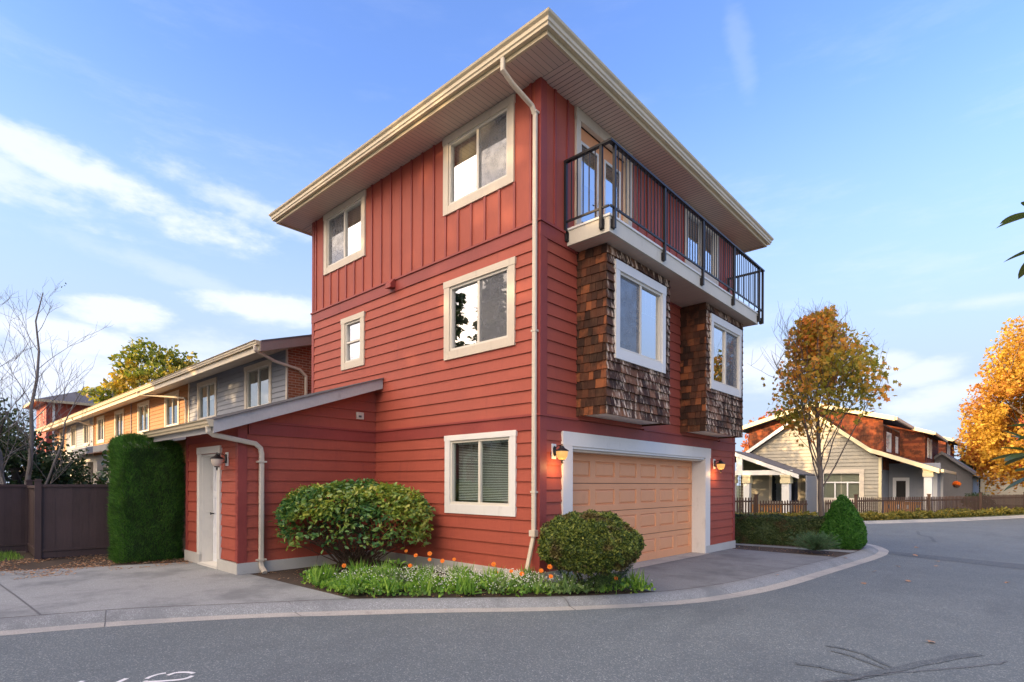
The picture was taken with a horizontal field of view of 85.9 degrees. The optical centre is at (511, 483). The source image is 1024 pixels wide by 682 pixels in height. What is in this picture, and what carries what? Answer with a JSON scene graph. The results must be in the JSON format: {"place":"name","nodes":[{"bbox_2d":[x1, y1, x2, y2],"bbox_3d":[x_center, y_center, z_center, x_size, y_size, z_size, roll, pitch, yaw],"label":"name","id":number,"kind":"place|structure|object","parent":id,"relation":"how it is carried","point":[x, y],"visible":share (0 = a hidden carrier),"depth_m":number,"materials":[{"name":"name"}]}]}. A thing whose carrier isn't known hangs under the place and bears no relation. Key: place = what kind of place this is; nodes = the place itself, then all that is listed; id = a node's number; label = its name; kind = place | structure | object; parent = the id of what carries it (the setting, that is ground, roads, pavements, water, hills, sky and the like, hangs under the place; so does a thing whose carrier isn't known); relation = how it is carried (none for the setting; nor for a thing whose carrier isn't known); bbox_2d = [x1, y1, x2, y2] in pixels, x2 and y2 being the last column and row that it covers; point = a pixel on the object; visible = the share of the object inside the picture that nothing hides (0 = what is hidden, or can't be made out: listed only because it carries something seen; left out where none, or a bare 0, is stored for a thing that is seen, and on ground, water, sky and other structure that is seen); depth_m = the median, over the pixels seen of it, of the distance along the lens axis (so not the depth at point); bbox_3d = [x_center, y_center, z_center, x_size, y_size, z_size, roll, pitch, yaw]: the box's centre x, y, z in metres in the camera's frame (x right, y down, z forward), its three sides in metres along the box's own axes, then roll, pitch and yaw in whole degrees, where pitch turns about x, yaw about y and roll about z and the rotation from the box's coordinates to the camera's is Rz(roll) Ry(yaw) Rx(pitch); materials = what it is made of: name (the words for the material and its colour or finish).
{"place":"outdoors","nodes":[
{"label":"outdoors","id":0,"kind":"place"},
{"bbox_2d":[22,388,121,452],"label":"red house","id":1,"kind":"structure","parent":0,"point":[67,403],"depth_m":46.75,"materials":[{"name":"paint"}]},
{"bbox_2d":[0,562,349,617],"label":"driveway","id":2,"kind":"structure","parent":0,"point":[127,586],"depth_m":8.45,"materials":[{"name":"concrete"}]},
{"bbox_2d":[0,525,863,617],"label":"lot soil","id":3,"kind":"structure","parent":0,"point":[290,576],"depth_m":10.50,"materials":[{"name":"brown soil"}]},
{"bbox_2d":[0,549,24,560],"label":"grass patch","id":4,"kind":"object","parent":3,"relation":"on","point":[3,556],"visible":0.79,"depth_m":11.93,"materials":[{"name":"green plant"}]},
{"bbox_2d":[0,400,29,478],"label":"olive bush","id":5,"kind":"object","parent":3,"relation":"on","point":[11,437],"visible":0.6,"depth_m":15.71,"materials":[{"name":"green plant"}]},
{"bbox_2d":[0,480,32,551],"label":"board fence","id":6,"kind":"object","parent":3,"relation":"on","point":[14,516],"visible":0.79,"depth_m":12.78,"materials":[{"name":"brown wood"}]},
{"bbox_2d":[0,393,40,451],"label":"evergreen tree","id":7,"kind":"object","parent":3,"relation":"on","point":[6,399],"visible":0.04,"depth_m":17.85,"materials":[{"name":"grey plant"}]},
{"bbox_2d":[27,485,33,555],"bbox_3d":[-10.719,0.813,12.319,1.787,1.540,0.092,0,0,45],"label":"board fence","id":8,"kind":"object","parent":3,"relation":"on","point":[30,544],"visible":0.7,"depth_m":12.45,"materials":[{"name":"brown wood"}]},
{"bbox_2d":[0,427,96,484],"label":"evergreen tree","id":9,"kind":"object","parent":3,"relation":"on","point":[44,464],"visible":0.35,"depth_m":16.62,"materials":[{"name":"green plant"}]},
{"bbox_2d":[0,280,111,483],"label":"birch tree","id":10,"kind":"object","parent":3,"relation":"on","point":[31,437],"visible":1,"depth_m":14.08,"materials":[{"name":"brown plant"}]},
{"bbox_2d":[33,479,110,560],"bbox_3d":[-9.255,0.810,12.367,2.268,1.815,0.140,0,0,-43],"label":"board fence","id":11,"kind":"object","parent":3,"relation":"on","point":[70,519],"visible":0.52,"depth_m":12.00,"materials":[{"name":"brown wood"}]},
{"bbox_2d":[0,554,191,579],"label":"leaf litter","id":12,"kind":"object","parent":3,"relation":"on","point":[75,568],"visible":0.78,"depth_m":10.88,"materials":[{"name":"brown plant"}]},
{"bbox_2d":[91,444,144,483],"bbox_3d":[-9.908,0.164,14.360,1.768,2.914,1.790,0,0,42],"label":"laurel shrub","id":13,"kind":"object","parent":3,"relation":"on","point":[103,478],"visible":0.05,"depth_m":13.73,"materials":[{"name":"green plant"}]},
{"bbox_2d":[77,336,199,424],"bbox_3d":[-26.657,-4.314,40.638,8.039,12.346,8.586,0,0,42],"label":"broadleaf tree","id":14,"kind":"object","parent":3,"relation":"on","point":[123,379],"visible":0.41,"depth_m":39.19,"materials":[{"name":"green plant"}]},
{"bbox_2d":[105,432,185,563],"bbox_3d":[-7.868,0.295,11.878,1.528,2.836,1.474,0,0,42],"label":"clipped hedge","id":15,"kind":"object","parent":3,"relation":"on","point":[146,504],"visible":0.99,"depth_m":11.49,"materials":[{"name":"green plant"}]},
{"bbox_2d":[24,334,311,524],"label":"row house","id":16,"kind":"structure","parent":3,"relation":"on","point":[252,373],"depth_m":19.41,"materials":[{"name":"orange paint"}]},
{"bbox_2d":[59,429,64,444],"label":"window","id":17,"kind":"structure","parent":16,"relation":"in","point":[61,430],"depth_m":38.39,"materials":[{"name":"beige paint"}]},
{"bbox_2d":[70,425,75,448],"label":"window","id":18,"kind":"structure","parent":16,"relation":"in","point":[73,436],"depth_m":35.56,"materials":[{"name":"beige paint"}]},
{"bbox_2d":[83,420,89,446],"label":"window","id":19,"kind":"structure","parent":16,"relation":"in","point":[86,432],"depth_m":33.02,"materials":[{"name":"glass"}]},
{"bbox_2d":[97,415,104,443],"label":"window","id":20,"kind":"structure","parent":16,"relation":"in","point":[101,419],"depth_m":30.38,"materials":[{"name":"beige paint"}]},
{"bbox_2d":[114,408,124,436],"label":"window","id":21,"kind":"structure","parent":16,"relation":"in","point":[116,413],"depth_m":28.17,"materials":[{"name":"beige paint"}]},
{"bbox_2d":[137,400,149,433],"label":"window","id":22,"kind":"structure","parent":16,"relation":"in","point":[146,411],"depth_m":25.05,"materials":[{"name":"beige paint"}]},
{"bbox_2d":[164,390,179,426],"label":"window","id":23,"kind":"structure","parent":16,"relation":"in","point":[175,401],"depth_m":22.55,"materials":[{"name":"beige paint"}]},
{"bbox_2d":[197,377,216,419],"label":"window","id":24,"kind":"structure","parent":16,"relation":"in","point":[210,392],"depth_m":19.81,"materials":[{"name":"beige paint"}]},
{"bbox_2d":[244,359,271,408],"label":"window","id":25,"kind":"structure","parent":16,"relation":"in","point":[263,395],"depth_m":17.01,"materials":[{"name":"beige paint"}]},
{"bbox_2d":[269,478,435,569],"bbox_3d":[-2.893,0.775,10.201,3.004,1.799,1.974,0,0,8],"label":"leafy shrub","id":26,"kind":"object","parent":3,"relation":"on","point":[358,496],"visible":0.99,"depth_m":9.75,"materials":[{"name":"green plant"}]},
{"bbox_2d":[142,7,773,582],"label":"red house","id":27,"kind":"structure","parent":3,"relation":"on","point":[530,313],"depth_m":10.40,"materials":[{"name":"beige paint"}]},
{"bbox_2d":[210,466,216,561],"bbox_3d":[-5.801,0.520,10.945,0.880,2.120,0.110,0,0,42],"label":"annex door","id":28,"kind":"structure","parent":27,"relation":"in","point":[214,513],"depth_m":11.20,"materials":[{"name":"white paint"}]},
{"bbox_2d":[323,189,365,275],"bbox_3d":[-3.912,-5.819,12.883,1.814,1.470,0.111,0,0,42],"label":"window","id":29,"kind":"structure","parent":27,"relation":"in","point":[345,224],"depth_m":12.86,"materials":[{"name":"glass"}]},
{"bbox_2d":[341,311,365,370],"bbox_3d":[-3.624,-3.245,12.612,0.979,1.195,0.111,0,0,42],"label":"window","id":30,"kind":"structure","parent":27,"relation":"in","point":[352,327],"depth_m":12.64,"materials":[{"name":"beige paint"}]},
{"bbox_2d":[442,93,515,216],"bbox_3d":[-0.583,-5.807,9.903,1.829,1.470,0.191,0,0,42],"label":"window","id":31,"kind":"structure","parent":27,"relation":"in","point":[483,150],"depth_m":9.77,"materials":[{"name":"glass"}]},
{"bbox_2d":[443,256,516,360],"bbox_3d":[-0.594,-3.065,9.850,1.829,1.475,0.111,0,0,42],"label":"window","id":32,"kind":"structure","parent":27,"relation":"in","point":[491,273],"depth_m":9.69,"materials":[{"name":"beige paint"}]},
{"bbox_2d":[444,430,517,516],"bbox_3d":[-0.542,-0.172,9.862,1.824,1.450,0.211,0,0,42],"label":"window","id":33,"kind":"structure","parent":27,"relation":"in","point":[480,507],"depth_m":9.82,"materials":[{"name":"white paint"}]},
{"bbox_2d":[581,128,598,222],"bbox_3d":[1.397,-5.338,10.020,0.058,2.005,0.774,0,0,42],"label":"balcony door","id":34,"kind":"structure","parent":27,"relation":"in","point":[587,141],"depth_m":10.05,"materials":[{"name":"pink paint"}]},
{"bbox_2d":[603,147,622,220],"bbox_3d":[1.922,-5.336,10.596,0.058,2.005,0.774,0,0,42],"label":"balcony door","id":35,"kind":"structure","parent":27,"relation":"in","point":[607,155],"depth_m":10.51,"materials":[{"name":"white paint"}]},
{"bbox_2d":[573,453,691,573],"bbox_3d":[2.645,0.574,11.759,0.030,2.358,5.486,0,0,42],"label":"garage door","id":36,"kind":"structure","parent":27,"relation":"in","point":[587,468],"depth_m":12.04,"materials":[{"name":"beige paint"}]},
{"bbox_2d":[614,259,666,373],"bbox_3d":[2.347,-2.982,10.063,0.111,1.680,1.839,0,0,42],"label":"window","id":37,"kind":"structure","parent":27,"relation":"in","point":[640,301],"depth_m":10.02,"materials":[{"name":"white paint"}]},
{"bbox_2d":[685,201,718,285],"bbox_3d":[4.630,-5.789,13.467,0.111,1.470,1.944,0,0,42],"label":"window","id":38,"kind":"structure","parent":27,"relation":"in","point":[687,262],"depth_m":13.41,"materials":[{"name":"clear glass"}]},
{"bbox_2d":[709,313,741,397],"bbox_3d":[5.051,-2.972,13.031,0.111,1.680,1.869,0,0,42],"label":"window","id":39,"kind":"structure","parent":27,"relation":"in","point":[725,358],"depth_m":13.02,"materials":[{"name":"white paint"}]},
{"bbox_2d":[299,558,655,597],"bbox_3d":[-0.719,1.498,8.379,5.692,0.429,1.781,0,0,13],"label":"ground cover","id":40,"kind":"object","parent":3,"relation":"on","point":[338,584],"visible":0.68,"depth_m":8.20,"materials":[{"name":"green plant"}]},
{"bbox_2d":[307,564,640,590],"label":"alyssum flowers","id":41,"kind":"object","parent":40,"relation":"on","point":[444,575],"visible":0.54,"depth_m":8.44,"materials":[{"name":"white plant"}]},
{"bbox_2d":[307,555,656,595],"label":"tall stems","id":42,"kind":"object","parent":3,"relation":"on","point":[469,585],"visible":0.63,"depth_m":8.35,"materials":[{"name":"green plant"}]},
{"bbox_2d":[258,546,828,597],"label":"leaf litter","id":43,"kind":"object","parent":3,"relation":"on","point":[459,595],"visible":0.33,"depth_m":9.19,"materials":[{"name":"brown plant"}]},
{"bbox_2d":[536,509,646,591],"bbox_3d":[1.183,1.038,8.437,1.693,1.288,1.633,0,0,42],"label":"round shrub","id":44,"kind":"object","parent":3,"relation":"on","point":[602,543],"visible":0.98,"depth_m":7.92,"materials":[{"name":"green plant"}]},
{"bbox_2d":[735,513,825,545],"bbox_3d":[7.794,1.341,16.122,2.782,0.954,1.000,0,0,27],"label":"hedge","id":45,"kind":"object","parent":3,"relation":"on","point":[772,529],"visible":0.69,"depth_m":15.87,"materials":[{"name":"green plant"}]},
{"bbox_2d":[736,543,854,552],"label":"path","id":46,"kind":"structure","parent":3,"relation":"on","point":[835,550],"depth_m":15.14,"materials":[{"name":"concrete"}]},
{"bbox_2d":[788,530,840,550],"bbox_3d":[7.613,1.422,13.887,1.333,0.560,1.223,0,0,42],"label":"juniper","id":47,"kind":"object","parent":3,"relation":"on","point":[812,542],"visible":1,"depth_m":13.72,"materials":[{"name":"green plant"}]},
{"bbox_2d":[751,299,901,515],"bbox_3d":[8.877,-1.757,15.901,3.423,7.121,4.233,0,0,-15],"label":"maple tree","id":48,"kind":"object","parent":3,"relation":"on","point":[817,348],"visible":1,"depth_m":15.45,"materials":[{"name":"orange plant"}]},
{"bbox_2d":[819,494,867,549],"bbox_3d":[9.111,1.037,15.196,1.223,1.522,1.243,0,0,42],"label":"cone shrub","id":49,"kind":"object","parent":3,"relation":"on","point":[844,521],"visible":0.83,"depth_m":14.84,"materials":[{"name":"green plant"}]},
{"bbox_2d":[0,518,1023,681],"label":"road","id":50,"kind":"structure","parent":0,"point":[888,613],"depth_m":6.19,"materials":[{"name":"grey asphalt"}]},
{"bbox_2d":[79,671,193,681],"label":"road marking","id":51,"kind":"object","parent":50,"relation":"on","point":[121,680],"visible":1,"depth_m":4.89,"materials":[{"name":"paint"}]},
{"bbox_2d":[0,545,878,630],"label":"curb","id":52,"kind":"structure","parent":50,"relation":"on","point":[73,618],"depth_m":7.71,"materials":[{"name":"concrete"}]},
{"bbox_2d":[104,560,844,626],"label":"curb joints","id":53,"kind":"object","parent":52,"relation":"on","point":[300,615],"visible":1,"depth_m":7.54,"materials":[{"name":"grey concrete"}]},
{"bbox_2d":[0,544,888,635],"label":"gutter pan","id":54,"kind":"object","parent":50,"relation":"on","point":[882,552],"visible":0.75,"depth_m":7.54,"materials":[{"name":"concrete"}]},
{"bbox_2d":[795,531,982,681],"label":"road tar patch","id":55,"kind":"object","parent":50,"relation":"on","point":[873,673],"visible":1,"depth_m":5.32,"materials":[{"name":"grey asphalt"}]},
{"bbox_2d":[822,661,1005,681],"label":"road crack","id":56,"kind":"object","parent":50,"relation":"on","point":[914,671],"visible":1,"depth_m":5.13,"materials":[{"name":"black asphalt"}]},
{"bbox_2d":[863,515,1023,523],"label":"curb","id":57,"kind":"structure","parent":50,"relation":"on","point":[941,520],"depth_m":27.97,"materials":[{"name":"concrete"}]},
{"bbox_2d":[888,551,1023,569],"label":"road patch","id":58,"kind":"object","parent":50,"relation":"on","point":[994,563],"visible":1,"depth_m":13.39,"materials":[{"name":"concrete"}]},
{"bbox_2d":[934,451,986,507],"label":"dark cottage","id":59,"kind":"structure","parent":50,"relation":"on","point":[965,474],"depth_m":42.08,"materials":[{"name":"grey paint"}]},
{"bbox_2d":[950,316,1023,494],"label":"golden maple","id":60,"kind":"object","parent":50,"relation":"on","point":[992,426],"visible":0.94,"depth_m":35.65,"materials":[{"name":"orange plant"}]},
{"bbox_2d":[959,400,1023,472],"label":"red maple","id":61,"kind":"object","parent":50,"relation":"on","point":[1020,421],"visible":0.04,"depth_m":51.76,"materials":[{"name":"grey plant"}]},
{"bbox_2d":[979,467,1023,504],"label":"grey cottage","id":62,"kind":"structure","parent":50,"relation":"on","point":[1019,490],"depth_m":49.95,"materials":[{"name":"beige paint"}]},
{"bbox_2d":[989,201,1023,490],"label":"rhododendron","id":63,"kind":"object","parent":50,"relation":"on","point":[1012,457],"visible":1,"depth_m":1.54,"materials":[{"name":"green plant"}]},
{"bbox_2d":[0,0,1023,485],"label":"sky","id":64,"kind":"structure","parent":0,"point":[148,148],"materials":[{"name":"blue"}]},
{"bbox_2d":[584,549,833,591],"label":"garage driveway","id":65,"kind":"structure","parent":0,"point":[673,575],"depth_m":11.09,"materials":[{"name":"concrete"}]},
{"bbox_2d":[0,553,808,614],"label":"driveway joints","id":66,"kind":"object","parent":65,"relation":"on","point":[41,614],"visible":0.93,"depth_m":7.81,"materials":[{"name":"grey concrete"}]},
{"bbox_2d":[573,552,709,579],"bbox_3d":[2.761,1.683,11.542,0.460,0.058,5.850,0,0,42],"label":"garage threshold","id":67,"kind":"object","parent":65,"relation":"on","point":[661,560],"visible":0.6,"depth_m":12.11,"materials":[{"name":"concrete"}]},
{"bbox_2d":[735,489,1023,520],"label":"neighbour lot","id":68,"kind":"structure","parent":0,"point":[738,493],"depth_m":30.99,"materials":[{"name":"green plant"}]},
{"bbox_2d":[735,494,758,514],"bbox_3d":[10.459,1.192,26.219,2.748,1.370,0.254,0,0,-7],"label":"picket fence","id":69,"kind":"object","parent":68,"relation":"on","point":[755,504],"visible":0.28,"depth_m":26.24,"materials":[{"name":"brown wood"}]},
{"bbox_2d":[740,407,784,451],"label":"orange tree","id":70,"kind":"object","parent":68,"relation":"on","point":[745,445],"depth_m":55.58,"materials":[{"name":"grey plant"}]},
{"bbox_2d":[735,509,818,516],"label":"verge plants","id":71,"kind":"object","parent":68,"relation":"on","point":[808,512],"visible":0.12,"depth_m":26.07,"materials":[{"name":"green plant"}]},
{"bbox_2d":[760,500,807,512],"bbox_3d":[13.152,1.258,26.620,2.606,0.935,0.075,0,0,-11],"label":"picket fence","id":72,"kind":"object","parent":68,"relation":"on","point":[787,504],"visible":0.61,"depth_m":26.59,"materials":[{"name":"brown wood"}]},
{"bbox_2d":[825,499,854,512],"bbox_3d":[16.321,1.260,27.344,1.984,0.955,0.083,0,0,-18],"label":"picket fence","id":73,"kind":"object","parent":68,"relation":"on","point":[827,506],"visible":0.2,"depth_m":27.06,"materials":[{"name":"brown wood"}]},
{"bbox_2d":[735,404,955,513],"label":"tan house","id":74,"kind":"structure","parent":68,"relation":"on","point":[773,463],"depth_m":33.98,"materials":[{"name":"beige paint"}]},
{"bbox_2d":[769,475,800,503],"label":"window","id":75,"kind":"structure","parent":74,"relation":"in","point":[775,487],"depth_m":36.40,"materials":[{"name":"beige paint"}]},
{"bbox_2d":[823,469,863,502],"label":"window","id":76,"kind":"structure","parent":74,"relation":"in","point":[838,475],"depth_m":33.73,"materials":[{"name":"beige paint"}]},
{"bbox_2d":[886,432,891,452],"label":"window","id":77,"kind":"structure","parent":74,"relation":"in","point":[888,434],"depth_m":34.41,"materials":[{"name":"glass"}]},
{"bbox_2d":[895,437,897,452],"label":"window","id":78,"kind":"structure","parent":74,"relation":"in","point":[896,451],"depth_m":36.73,"materials":[{"name":"glass"}]},
{"bbox_2d":[893,478,908,509],"bbox_3d":[23.948,0.734,33.872,0.840,2.200,0.070,0,0,42],"label":"porch door","id":79,"kind":"structure","parent":74,"relation":"in","point":[900,485],"depth_m":33.86,"materials":[{"name":"white paint"}]},
{"bbox_2d":[952,474,961,487],"bbox_3d":[27.138,-0.145,33.562,0.470,0.820,0.480,0,0,42],"label":"hanging basket","id":80,"kind":"object","parent":74,"relation":"hanging from","point":[956,484],"visible":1,"depth_m":33.47,"materials":[{"name":"orange plant"}]},
{"bbox_2d":[854,494,978,513],"bbox_3d":[22.194,1.238,29.642,10.852,1.360,0.426,0,0,-23],"label":"picket fence","id":81,"kind":"object","parent":68,"relation":"on","point":[879,505],"visible":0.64,"depth_m":29.20,"materials":[{"name":"brown wood"}]},
{"bbox_2d":[859,506,1023,520],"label":"verge plants","id":82,"kind":"object","parent":68,"relation":"on","point":[918,513],"visible":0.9,"depth_m":29.27,"materials":[{"name":"green plant"}]},
{"bbox_2d":[962,492,991,507],"bbox_3d":[28.412,1.179,33.588,1.701,1.360,1.749,0,0,42],"label":"garden shrub","id":83,"kind":"object","parent":68,"relation":"on","point":[974,495],"visible":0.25,"depth_m":33.49,"materials":[{"name":"green plant"}]},
{"bbox_2d":[978,492,1023,510],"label":"picket fence","id":84,"kind":"object","parent":68,"relation":"on","point":[1012,500],"visible":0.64,"depth_m":32.94,"materials":[{"name":"brown wood"}]},
{"bbox_2d":[887,425,947,462],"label":"shingled house","id":85,"kind":"structure","parent":0,"point":[922,446],"depth_m":39.08,"materials":[{"name":"wood"}]},
{"bbox_2d":[927,438,929,457],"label":"window","id":86,"kind":"structure","parent":85,"relation":"in","point":[928,439],"depth_m":39.23,"materials":[{"name":"glass"}]},
{"bbox_2d":[930,439,931,458],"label":"window","id":87,"kind":"structure","parent":85,"relation":"in","point":[930,439],"depth_m":40.48,"materials":[{"name":"glass"}]},
{"bbox_2d":[900,436,960,467],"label":"shingled house","id":88,"kind":"structure","parent":0,"point":[946,447],"depth_m":48.29,"materials":[{"name":"wood"}]},
{"bbox_2d":[954,438,990,491],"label":"evergreen tree","id":89,"kind":"object","parent":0,"point":[970,466],"visible":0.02,"depth_m":56.43,"materials":[{"name":"plant"}]}
]}

